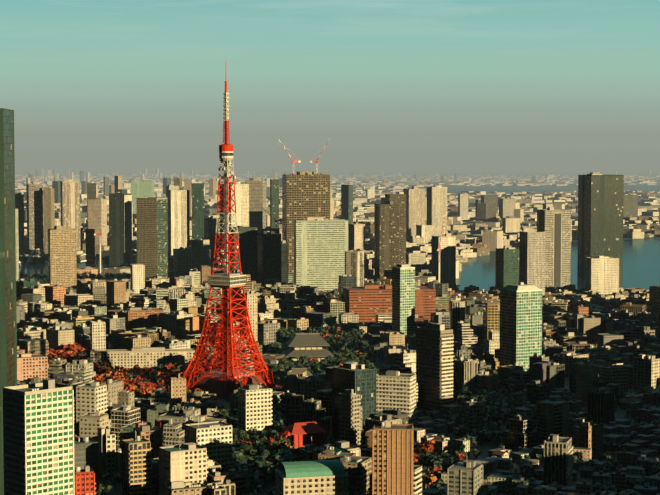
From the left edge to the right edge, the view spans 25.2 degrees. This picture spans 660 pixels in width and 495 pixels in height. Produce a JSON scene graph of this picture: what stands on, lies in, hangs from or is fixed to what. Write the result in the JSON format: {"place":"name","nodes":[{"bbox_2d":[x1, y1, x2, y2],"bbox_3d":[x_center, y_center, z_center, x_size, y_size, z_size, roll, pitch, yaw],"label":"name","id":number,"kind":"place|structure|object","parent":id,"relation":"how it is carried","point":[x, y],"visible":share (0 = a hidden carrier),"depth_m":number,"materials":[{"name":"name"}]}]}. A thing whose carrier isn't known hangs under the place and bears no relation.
{"place":"outdoors","nodes":[
{"label":"outdoors","id":0,"kind":"place"},
{"bbox_2d":[0,0,659,163],"label":"sky","id":1,"kind":"structure","parent":0,"point":[83,81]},
{"bbox_2d":[15,164,659,494],"bbox_3d":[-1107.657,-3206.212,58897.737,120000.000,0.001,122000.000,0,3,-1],"label":"ground","id":2,"kind":"structure","parent":0,"point":[459,170],"depth_m":33400.57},
{"bbox_2d":[19,249,97,265],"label":"river bridges","id":3,"kind":"structure","parent":2,"relation":"on","point":[90,259],"depth_m":3362.54,"materials":[{"name":"white"}]},
{"bbox_2d":[181,81,275,401],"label":"lattice tower","id":4,"kind":"structure","parent":2,"relation":"on","point":[228,377],"depth_m":1470.71,"materials":[{"name":"red metal"}]},
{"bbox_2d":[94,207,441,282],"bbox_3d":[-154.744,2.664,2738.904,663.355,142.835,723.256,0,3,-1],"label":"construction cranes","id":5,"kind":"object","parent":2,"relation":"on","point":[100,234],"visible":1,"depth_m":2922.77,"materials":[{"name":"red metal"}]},
{"bbox_2d":[0,108,659,494],"bbox_3d":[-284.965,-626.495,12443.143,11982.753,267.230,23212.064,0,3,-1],"label":"city buildings","id":6,"kind":"structure","parent":2,"relation":"on","point":[328,250],"depth_m":1799.06,"materials":[{"name":"beige concrete"}]},
{"bbox_2d":[279,140,328,174],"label":"tower cranes","id":7,"kind":"object","parent":6,"relation":"on","point":[293,161],"visible":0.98,"depth_m":2793.90,"materials":[{"name":"red"}]},
{"bbox_2d":[19,272,659,494],"bbox_3d":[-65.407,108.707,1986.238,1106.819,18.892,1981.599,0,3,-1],"label":"trees","id":8,"kind":"object","parent":2,"relation":"on","point":[262,455],"visible":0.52,"depth_m":1313.17,"materials":[{"name":"green plant"}]},
{"bbox_2d":[19,185,659,289],"bbox_3d":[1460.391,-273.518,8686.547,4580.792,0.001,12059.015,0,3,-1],"label":"water","id":9,"kind":"structure","parent":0,"point":[641,263],"depth_m":3345.56,"materials":[{"name":"blue liquid"}]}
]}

